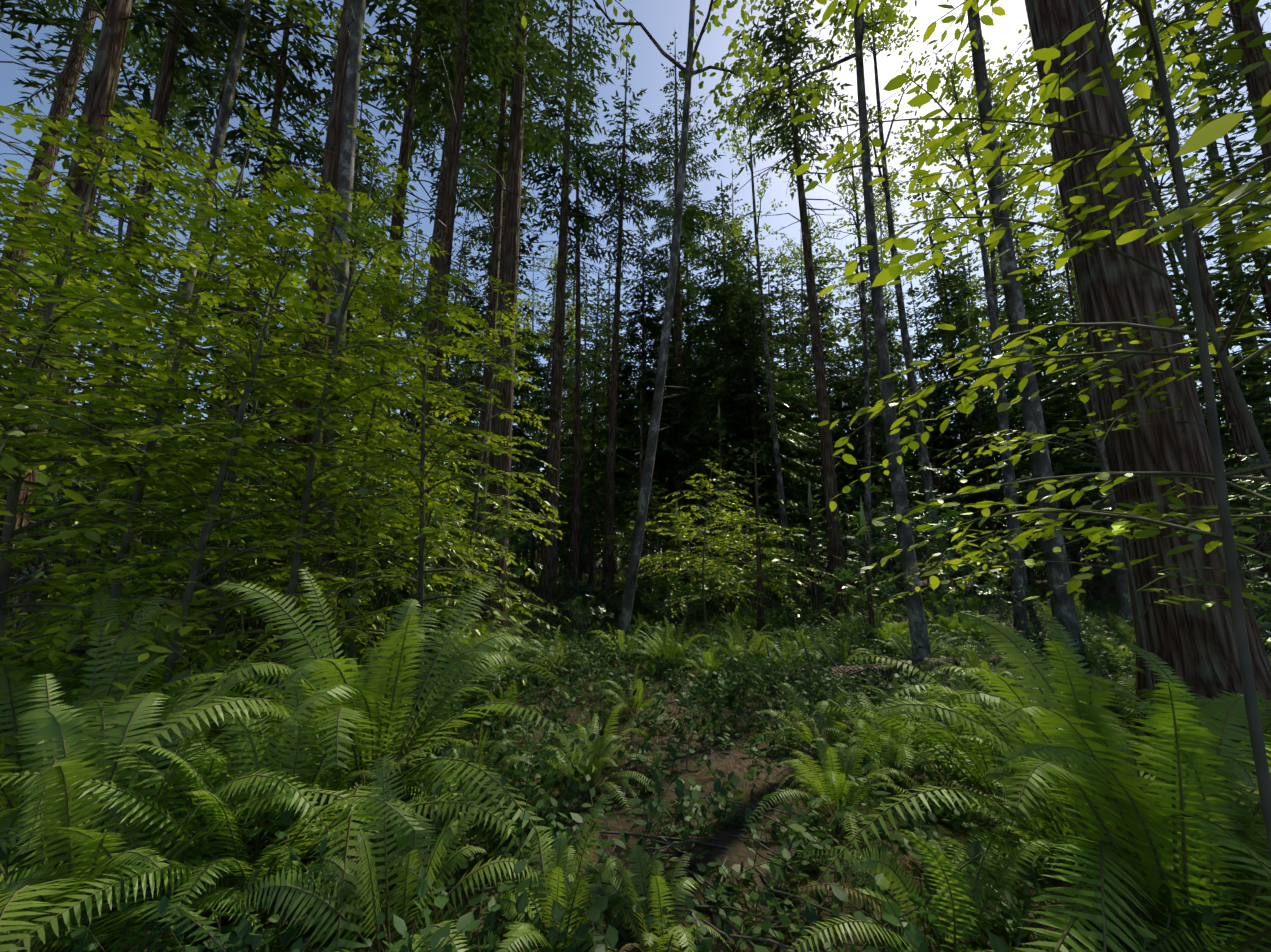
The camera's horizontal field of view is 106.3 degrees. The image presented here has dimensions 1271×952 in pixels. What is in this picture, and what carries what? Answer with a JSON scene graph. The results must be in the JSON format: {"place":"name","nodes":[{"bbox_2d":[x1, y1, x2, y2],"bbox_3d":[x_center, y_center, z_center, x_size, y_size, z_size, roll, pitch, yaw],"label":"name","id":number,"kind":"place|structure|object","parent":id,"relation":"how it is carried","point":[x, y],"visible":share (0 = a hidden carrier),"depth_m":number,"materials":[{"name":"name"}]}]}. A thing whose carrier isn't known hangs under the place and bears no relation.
{"place":"outdoors","nodes":[
{"label":"outdoors","id":0,"kind":"place"},
{"bbox_2d":[0,0,1270,560],"label":"sky","id":1,"kind":"structure","parent":0,"point":[661,18],"materials":[{"name":"blue"}]},
{"bbox_2d":[7,561,1269,951],"bbox_3d":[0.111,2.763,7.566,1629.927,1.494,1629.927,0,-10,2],"label":"ground","id":2,"kind":"structure","parent":0,"point":[741,763],"depth_m":3.02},
{"bbox_2d":[0,103,239,772],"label":"tree sapling","id":3,"kind":"object","parent":2,"relation":"on","point":[14,466],"visible":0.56,"depth_m":4.21,"materials":[{"name":"green plant"}]},
{"bbox_2d":[0,221,243,660],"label":"tree sapling","id":4,"kind":"object","parent":2,"relation":"on","point":[38,563],"visible":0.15,"depth_m":6.47,"materials":[{"name":"green plant"}]},
{"bbox_2d":[0,176,250,699],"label":"tree sapling","id":5,"kind":"object","parent":2,"relation":"on","point":[46,263],"visible":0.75,"depth_m":4.13,"materials":[{"name":"green plant"}]},
{"bbox_2d":[0,453,267,670],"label":"shrub","id":6,"kind":"object","parent":2,"relation":"on","point":[60,500],"visible":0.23,"depth_m":6.89,"materials":[{"name":"green plant"}]},
{"bbox_2d":[0,0,280,637],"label":"fir tree","id":7,"kind":"object","parent":2,"relation":"on","point":[102,86],"visible":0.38,"depth_m":7.82,"materials":[{"name":"brown plant"}]},
{"bbox_2d":[0,107,296,701],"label":"tree sapling","id":8,"kind":"object","parent":2,"relation":"on","point":[68,126],"visible":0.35,"depth_m":5.91,"materials":[{"name":"green plant"}]},
{"bbox_2d":[0,0,321,650],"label":"fir tree","id":9,"kind":"object","parent":2,"relation":"on","point":[170,69],"visible":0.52,"depth_m":10.63,"materials":[{"name":"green plant"}]},
{"bbox_2d":[0,771,325,951],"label":"fern","id":10,"kind":"object","parent":2,"relation":"on","point":[137,908],"visible":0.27,"depth_m":1.99,"materials":[{"name":"plant"}]},
{"bbox_2d":[0,679,352,951],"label":"fern","id":11,"kind":"object","parent":2,"relation":"on","point":[213,756],"visible":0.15,"depth_m":2.55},
{"bbox_2d":[0,100,354,721],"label":"tree sapling","id":12,"kind":"object","parent":2,"relation":"on","point":[144,131],"visible":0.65,"depth_m":4.88,"materials":[{"name":"green plant"}]},
{"bbox_2d":[8,464,359,683],"bbox_3d":[-6.063,1.264,6.557,4.355,3.535,2.927,8,-13,-38],"label":"shrub","id":13,"kind":"object","parent":2,"relation":"on","point":[174,544],"visible":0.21,"depth_m":6.14,"materials":[{"name":"green plant"}]},
{"bbox_2d":[14,251,363,673],"bbox_3d":[-6.488,-0.097,7.787,4.198,7.044,3.994,-8,-13,39],"label":"tree sapling","id":14,"kind":"object","parent":2,"relation":"on","point":[242,566],"visible":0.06,"depth_m":7.64,"materials":[{"name":"green plant"}]},
{"bbox_2d":[0,635,382,951],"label":"fern","id":15,"kind":"object","parent":2,"relation":"on","point":[53,725],"visible":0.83,"depth_m":2.26,"materials":[{"name":"plant"}]},
{"bbox_2d":[0,224,400,710],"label":"tree sapling","id":16,"kind":"object","parent":2,"relation":"on","point":[218,622],"visible":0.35,"depth_m":5.13,"materials":[{"name":"green plant"}]},
{"bbox_2d":[0,592,404,951],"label":"fern","id":17,"kind":"object","parent":2,"relation":"on","point":[10,812],"visible":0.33,"depth_m":2.91,"materials":[{"name":"plant"}]},
{"bbox_2d":[0,195,438,742],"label":"tree sapling","id":18,"kind":"object","parent":2,"relation":"on","point":[180,613],"visible":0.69,"depth_m":4.39,"materials":[{"name":"green plant"}]},
{"bbox_2d":[50,125,456,741],"bbox_3d":[-3.572,-0.550,5.217,3.146,6.842,3.379,4,-11,-21],"label":"tree sapling","id":19,"kind":"object","parent":2,"relation":"on","point":[324,201],"visible":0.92,"depth_m":5.02,"materials":[{"name":"green plant"}]},
{"bbox_2d":[0,668,515,951],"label":"fern","id":20,"kind":"object","parent":2,"relation":"on","point":[229,838],"visible":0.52,"depth_m":2.32,"materials":[{"name":"plant"}]},
{"bbox_2d":[158,0,377,606],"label":"fir tree","id":21,"kind":"object","parent":2,"relation":"on","point":[305,55],"visible":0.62,"depth_m":12.02,"materials":[{"name":"green plant"}]},
{"bbox_2d":[91,0,447,673],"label":"alder tree","id":22,"kind":"object","parent":2,"relation":"on","point":[237,63],"visible":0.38,"depth_m":10.99,"materials":[{"name":"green plant"}]},
{"bbox_2d":[76,323,517,652],"bbox_3d":[-4.583,0.518,7.286,4.987,5.644,4.844,5,-11,-28],"label":"tree sapling","id":23,"kind":"object","parent":2,"relation":"on","point":[397,542],"visible":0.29,"depth_m":6.51,"materials":[{"name":"green plant"}]},
{"bbox_2d":[223,479,416,657],"bbox_3d":[-4.609,1.575,7.137,1.915,3.075,2.909,-1,-10,7],"label":"shrub","id":24,"kind":"object","parent":2,"relation":"on","point":[309,556],"visible":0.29,"depth_m":6.66,"materials":[{"name":"green plant"}]},
{"bbox_2d":[157,0,483,689],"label":"fir tree","id":25,"kind":"object","parent":2,"relation":"on","point":[329,171],"visible":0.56,"depth_m":7.94,"materials":[{"name":"brown plant"}]},
{"bbox_2d":[260,0,446,689],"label":"alder tree","id":26,"kind":"object","parent":2,"relation":"on","point":[347,153],"visible":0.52,"depth_m":7.23,"materials":[{"name":"grey plant"}]},
{"bbox_2d":[124,568,596,951],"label":"fern","id":27,"kind":"object","parent":2,"relation":"on","point":[389,692],"visible":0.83,"depth_m":2.98,"materials":[{"name":"plant"}]},
{"bbox_2d":[192,252,538,671],"bbox_3d":[-3.812,0.091,6.844,4.130,6.164,3.824,-3,-11,19],"label":"tree sapling","id":28,"kind":"object","parent":2,"relation":"on","point":[366,312],"visible":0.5,"depth_m":6.54,"materials":[{"name":"green plant"}]},
{"bbox_2d":[255,436,484,657],"bbox_3d":[-4.272,1.310,7.537,2.927,3.535,4.355,6,-11,-29],"label":"shrub","id":29,"kind":"object","parent":2,"relation":"on","point":[435,498],"visible":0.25,"depth_m":7.17,"materials":[{"name":"green plant"}]},
{"bbox_2d":[233,754,550,951],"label":"fern","id":30,"kind":"object","parent":2,"relation":"on","point":[452,829],"visible":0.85,"depth_m":2.00,"materials":[{"name":"plant"}]},
{"bbox_2d":[314,314,483,629],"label":"tree sapling","id":31,"kind":"object","parent":2,"relation":"on","point":[445,385],"visible":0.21,"depth_m":9.84,"materials":[{"name":"green plant"}]},
{"bbox_2d":[229,257,570,713],"bbox_3d":[-2.690,-0.099,6.115,3.449,6.084,3.626,9,-13,-40],"label":"tree sapling","id":32,"kind":"object","parent":2,"relation":"on","point":[424,531],"visible":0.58,"depth_m":5.87,"materials":[{"name":"green plant"}]},
{"bbox_2d":[349,464,542,633],"bbox_3d":[-3.765,1.773,9.912,4.355,3.535,2.927,8,-13,-40],"label":"shrub","id":33,"kind":"object","parent":2,"relation":"on","point":[495,536],"visible":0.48,"depth_m":9.85,"materials":[{"name":"green plant"}]},
{"bbox_2d":[351,0,563,606],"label":"fir tree","id":34,"kind":"object","parent":2,"relation":"on","point":[500,49],"visible":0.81,"depth_m":11.02,"materials":[{"name":"green plant"}]},
{"bbox_2d":[361,275,567,653],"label":"tree sapling","id":35,"kind":"object","parent":2,"relation":"on","point":[495,352],"visible":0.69,"depth_m":8.61,"materials":[{"name":"green plant"}]},
{"bbox_2d":[401,0,603,631],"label":"fir tree","id":36,"kind":"object","parent":2,"relation":"on","point":[509,274],"visible":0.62,"depth_m":11.67,"materials":[{"name":"brown plant"}]},
{"bbox_2d":[418,0,593,625],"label":"fir tree","id":37,"kind":"object","parent":2,"relation":"on","point":[532,138],"visible":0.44,"depth_m":13.79,"materials":[{"name":"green plant"}]},
{"bbox_2d":[511,250,605,574],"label":"fir tree","id":38,"kind":"object","parent":2,"relation":"on","point":[567,384],"visible":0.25,"depth_m":43.04,"materials":[{"name":"green plant"}]},
{"bbox_2d":[484,794,635,951],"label":"fern","id":39,"kind":"object","parent":2,"relation":"on","point":[558,875],"visible":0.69,"depth_m":2.06,"materials":[{"name":"plant"}]},
{"bbox_2d":[480,0,655,608],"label":"fir tree","id":40,"kind":"object","parent":2,"relation":"on","point":[548,562],"visible":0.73,"depth_m":21.00,"materials":[{"name":"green plant"}]},
{"bbox_2d":[535,71,633,596],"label":"fir tree","id":41,"kind":"object","parent":2,"relation":"on","point":[574,531],"visible":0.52,"depth_m":22.73,"materials":[{"name":"green plant"}]},
{"bbox_2d":[559,256,667,533],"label":"fir tree","id":42,"kind":"object","parent":2,"relation":"on","point":[608,301],"visible":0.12,"depth_m":37.44,"materials":[{"name":"green plant"}]},
{"bbox_2d":[563,38,678,596],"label":"fir tree","id":43,"kind":"object","parent":2,"relation":"on","point":[622,198],"visible":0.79,"depth_m":25.14,"materials":[{"name":"green plant"}]},
{"bbox_2d":[0,580,1270,951],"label":"ground cover plants","id":44,"kind":"object","parent":2,"relation":"on","point":[1012,914],"visible":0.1,"depth_m":2.85,"materials":[{"name":"green plant"}]},
{"bbox_2d":[0,0,1270,617],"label":"background trees","id":45,"kind":"object","parent":2,"relation":"on","point":[64,86],"visible":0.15,"depth_m":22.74,"materials":[{"name":"green plant"}]},
{"bbox_2d":[0,568,1270,897],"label":"ground cover plants","id":46,"kind":"object","parent":2,"relation":"on","point":[834,782],"visible":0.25,"depth_m":3.76,"materials":[{"name":"plant"}]},
{"bbox_2d":[565,218,714,589],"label":"fir tree","id":47,"kind":"object","parent":2,"relation":"on","point":[665,441],"visible":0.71,"depth_m":27.71,"materials":[{"name":"green plant"}]},
{"bbox_2d":[13,428,1270,644],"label":"forest shrubs","id":48,"kind":"object","parent":2,"relation":"on","point":[887,544],"visible":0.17,"depth_m":14.38,"materials":[{"name":"green plant"}]},
{"bbox_2d":[520,0,779,651],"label":"alder tree","id":49,"kind":"object","parent":2,"relation":"on","point":[688,72],"visible":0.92,"depth_m":9.91,"materials":[{"name":"grey plant"}]},
{"bbox_2d":[594,845,731,951],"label":"fern","id":50,"kind":"object","parent":2,"relation":"on","point":[637,855],"visible":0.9,"depth_m":2.01,"materials":[{"name":"plant"}]},
{"bbox_2d":[606,31,732,587],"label":"fir tree","id":51,"kind":"object","parent":2,"relation":"on","point":[690,215],"visible":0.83,"depth_m":30.13,"materials":[{"name":"green plant"}]},
{"bbox_2d":[631,219,761,583],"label":"fir tree","id":52,"kind":"object","parent":2,"relation":"on","point":[695,343],"visible":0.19,"depth_m":32.04,"materials":[{"name":"green plant"}]},
{"bbox_2d":[615,459,793,636],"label":"tree sapling","id":53,"kind":"object","parent":2,"relation":"on","point":[701,559],"visible":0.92,"depth_m":12.01,"materials":[{"name":"green plant"}]},
{"bbox_2d":[559,809,883,945],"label":"branch sticks","id":54,"kind":"object","parent":2,"relation":"on","point":[775,922],"visible":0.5,"depth_m":2.15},
{"bbox_2d":[182,387,1270,599],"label":"young firs","id":55,"kind":"object","parent":2,"relation":"on","point":[641,453],"visible":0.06,"depth_m":21.01,"materials":[{"name":"green plant"}]},
{"bbox_2d":[643,179,811,585],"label":"fir tree","id":56,"kind":"object","parent":2,"relation":"on","point":[718,300],"visible":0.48,"depth_m":26.73,"materials":[{"name":"green plant"}]},
{"bbox_2d":[684,62,796,599],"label":"alder tree","id":57,"kind":"object","parent":2,"relation":"on","point":[777,461],"visible":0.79,"depth_m":22.27,"materials":[{"name":"green plant"}]},
{"bbox_2d":[652,508,842,622],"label":"tree sapling","id":58,"kind":"object","parent":2,"relation":"on","point":[780,583],"visible":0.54,"depth_m":13.96,"materials":[{"name":"green plant"}]},
{"bbox_2d":[676,230,825,592],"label":"fir tree","id":59,"kind":"object","parent":2,"relation":"on","point":[755,346],"visible":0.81,"depth_m":23.71,"materials":[{"name":"green plant"}]},
{"bbox_2d":[705,430,808,631],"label":"young fir tree","id":60,"kind":"object","parent":2,"relation":"on","point":[760,614],"visible":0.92,"depth_m":12.21,"materials":[{"name":"green plant"}]},
{"bbox_2d":[734,255,846,591],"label":"fir tree","id":61,"kind":"object","parent":2,"relation":"on","point":[788,417],"visible":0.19,"depth_m":27.64,"materials":[{"name":"green plant"}]},
{"bbox_2d":[707,0,881,620],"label":"fir tree","id":62,"kind":"object","parent":2,"relation":"on","point":[788,137],"visible":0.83,"depth_m":19.18,"materials":[{"name":"green plant"}]},
{"bbox_2d":[751,248,863,589],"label":"fir tree","id":63,"kind":"object","parent":2,"relation":"on","point":[810,394],"visible":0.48,"depth_m":29.17,"materials":[{"name":"green plant"}]},
{"bbox_2d":[776,482,857,624],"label":"young fir tree","id":64,"kind":"object","parent":2,"relation":"on","point":[814,598],"visible":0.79,"depth_m":14.17,"materials":[{"name":"green plant"}]},
{"bbox_2d":[703,0,931,658],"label":"alder tree","id":65,"kind":"object","parent":2,"relation":"on","point":[918,631],"visible":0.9,"depth_m":9.46,"materials":[{"name":"grey plant"}]},
{"bbox_2d":[736,682,921,774],"bbox_3d":[1.726,2.318,4.310,1.585,0.784,1.270,-9,-13,40],"label":"fern","id":66,"kind":"object","parent":2,"relation":"on","point":[838,724],"visible":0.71,"depth_m":4.35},
{"bbox_2d":[775,209,906,531],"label":"fir tree","id":67,"kind":"object","parent":2,"relation":"on","point":[832,368],"visible":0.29,"depth_m":38.39,"materials":[{"name":"green plant"}]},
{"bbox_2d":[714,635,1008,686],"bbox_3d":[3.889,2.801,7.417,6.002,0.770,0.944,4,-11,-22],"label":"fallen log","id":68,"kind":"object","parent":2,"relation":"on","point":[857,669],"visible":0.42,"depth_m":7.10,"materials":[{"name":"brown wood"}]},
{"bbox_2d":[770,119,955,598],"bbox_3d":[10.502,-5.907,21.674,7.294,23.524,5.428,7,-10,-26],"label":"alder tree","id":69,"kind":"object","parent":2,"relation":"on","point":[867,394],"visible":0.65,"depth_m":21.34,"materials":[{"name":"green plant"}]},
{"bbox_2d":[775,0,954,609],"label":"alder tree","id":70,"kind":"object","parent":2,"relation":"on","point":[911,380],"visible":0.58,"depth_m":19.00,"materials":[{"name":"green plant"}]},
{"bbox_2d":[835,499,903,643],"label":"young fir tree","id":71,"kind":"object","parent":2,"relation":"on","point":[863,523],"visible":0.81,"depth_m":10.51,"materials":[{"name":"green plant"}]},
{"bbox_2d":[811,244,967,585],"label":"fir tree","id":72,"kind":"object","parent":2,"relation":"on","point":[876,473],"visible":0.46,"depth_m":28.35,"materials":[{"name":"green plant"}]},
{"bbox_2d":[516,183,1270,585],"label":"alders","id":73,"kind":"object","parent":2,"relation":"on","point":[572,315],"visible":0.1,"depth_m":33.02,"materials":[{"name":"green plant"}]},
{"bbox_2d":[785,674,1003,818],"bbox_3d":[2.204,2.324,3.871,1.738,1.278,1.952,6,-12,-32],"label":"fern","id":74,"kind":"object","parent":2,"relation":"on","point":[894,747],"visible":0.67,"depth_m":3.83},
{"bbox_2d":[831,253,964,581],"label":"fir tree","id":75,"kind":"object","parent":2,"relation":"on","point":[889,328],"visible":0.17,"depth_m":39.55,"materials":[{"name":"green plant"}]},
{"bbox_2d":[788,829,1052,951],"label":"fern","id":76,"kind":"object","parent":2,"relation":"on","point":[935,862],"visible":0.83,"depth_m":1.91,"materials":[{"name":"plant"}]},
{"bbox_2d":[875,281,988,587],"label":"fir tree","id":77,"kind":"object","parent":2,"relation":"on","point":[943,436],"visible":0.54,"depth_m":33.00,"materials":[{"name":"green plant"}]},
{"bbox_2d":[897,210,1033,586],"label":"fir tree","id":78,"kind":"object","parent":2,"relation":"on","point":[948,444],"visible":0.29,"depth_m":34.95,"materials":[{"name":"green plant"}]},
{"bbox_2d":[893,37,1049,637],"bbox_3d":[10.611,-5.871,14.079,5.338,21.346,5.970,-9,-23,42],"label":"alder tree","id":79,"kind":"object","parent":2,"relation":"on","point":[1019,612],"visible":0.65,"depth_m":14.72,"materials":[{"name":"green plant"}]},
{"bbox_2d":[917,42,1053,601],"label":"alder tree","id":80,"kind":"object","parent":2,"relation":"on","point":[994,267],"visible":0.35,"depth_m":18.23,"materials":[{"name":"green plant"}]},
{"bbox_2d":[814,668,1158,816],"bbox_3d":[2.537,2.377,3.484,2.292,1.761,2.131,8,-13,-37],"label":"fern","id":81,"kind":"object","parent":2,"relation":"on","point":[968,758],"visible":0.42,"depth_m":3.53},
{"bbox_2d":[941,314,1043,594],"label":"fir tree","id":82,"kind":"object","parent":2,"relation":"on","point":[990,492],"visible":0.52,"depth_m":24.43,"materials":[{"name":"green plant"}]},
{"bbox_2d":[916,5,1084,666],"bbox_3d":[6.580,-9.064,9.475,7.989,25.765,5.945,1,-8,-8],"label":"alder tree","id":83,"kind":"object","parent":2,"relation":"on","point":[1063,607],"visible":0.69,"depth_m":8.94,"materials":[{"name":"grey plant"}]},
{"bbox_2d":[957,230,1098,530],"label":"fir tree","id":84,"kind":"object","parent":2,"relation":"on","point":[1011,387],"visible":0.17,"depth_m":26.97,"materials":[{"name":"green plant"}]},
{"bbox_2d":[789,0,1270,592],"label":"tree sapling","id":85,"kind":"object","parent":2,"relation":"on","point":[1211,132],"visible":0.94,"depth_m":2.10,"materials":[{"name":"green plant"}]},
{"bbox_2d":[792,611,1270,951],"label":"fern","id":86,"kind":"object","parent":2,"relation":"on","point":[1090,689],"visible":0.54,"depth_m":2.10,"materials":[{"name":"plant"}]},
{"bbox_2d":[966,184,1097,526],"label":"fir tree","id":87,"kind":"object","parent":2,"relation":"on","point":[1017,241],"visible":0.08,"depth_m":35.72,"materials":[{"name":"green plant"}]},
{"bbox_2d":[818,0,1270,859],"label":"tree sapling","id":88,"kind":"object","parent":2,"relation":"on","point":[894,266],"visible":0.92,"depth_m":1.88,"materials":[{"name":"green plant"}]},
{"bbox_2d":[990,189,1116,599],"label":"fir tree","id":89,"kind":"object","parent":2,"relation":"on","point":[1089,463],"visible":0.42,"depth_m":19.67,"materials":[{"name":"green plant"}]},
{"bbox_2d":[864,301,1270,771],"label":"tree sapling","id":90,"kind":"object","parent":2,"relation":"on","point":[1245,591],"visible":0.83,"depth_m":4.02,"materials":[{"name":"green plant"}]},
{"bbox_2d":[876,611,1270,951],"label":"fern","id":91,"kind":"object","parent":2,"relation":"on","point":[1185,726],"visible":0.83,"depth_m":1.78,"materials":[{"name":"plant"}]},
{"bbox_2d":[973,0,1217,627],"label":"alder tree","id":92,"kind":"object","parent":2,"relation":"on","point":[1121,582],"visible":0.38,"depth_m":12.18,"materials":[{"name":"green plant"}]},
{"bbox_2d":[935,643,1270,820],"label":"fern","id":93,"kind":"object","parent":2,"relation":"on","point":[1165,673],"visible":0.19,"depth_m":3.30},
{"bbox_2d":[953,0,1270,748],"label":"tree","id":94,"kind":"object","parent":2,"relation":"on","point":[1193,644],"visible":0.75,"depth_m":4.89,"materials":[{"name":"brown plant"}]},
{"bbox_2d":[955,731,1270,951],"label":"fern","id":95,"kind":"object","parent":2,"relation":"on","point":[1232,915],"visible":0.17,"depth_m":1.74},
{"bbox_2d":[992,0,1270,600],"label":"tree sapling","id":96,"kind":"object","parent":2,"relation":"on","point":[1254,240],"visible":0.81,"depth_m":2.34,"materials":[{"name":"green plant"}]},
{"bbox_2d":[1034,85,1269,591],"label":"alder tree","id":97,"kind":"object","parent":2,"relation":"on","point":[1172,259],"visible":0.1,"depth_m":20.78,"materials":[{"name":"green plant"}]},
{"bbox_2d":[1098,195,1270,549],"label":"fir tree","id":98,"kind":"object","parent":2,"relation":"on","point":[1253,368],"visible":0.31,"depth_m":15.38,"materials":[{"name":"green plant"}]},
{"bbox_2d":[1103,0,1270,606],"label":"fir tree","id":99,"kind":"object","parent":2,"relation":"on","point":[1241,439],"visible":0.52,"depth_m":14.67,"materials":[{"name":"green plant"}]},
{"bbox_2d":[1108,0,1270,304],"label":"fir tree","id":100,"kind":"object","parent":2,"relation":"on","point":[1258,82],"visible":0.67,"depth_m":11.04,"materials":[{"name":"green plant"}]},
{"bbox_2d":[1167,49,1270,529],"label":"fir tree","id":101,"kind":"object","parent":2,"relation":"on","point":[1265,290],"visible":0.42,"depth_m":17.90,"materials":[{"name":"green plant"}]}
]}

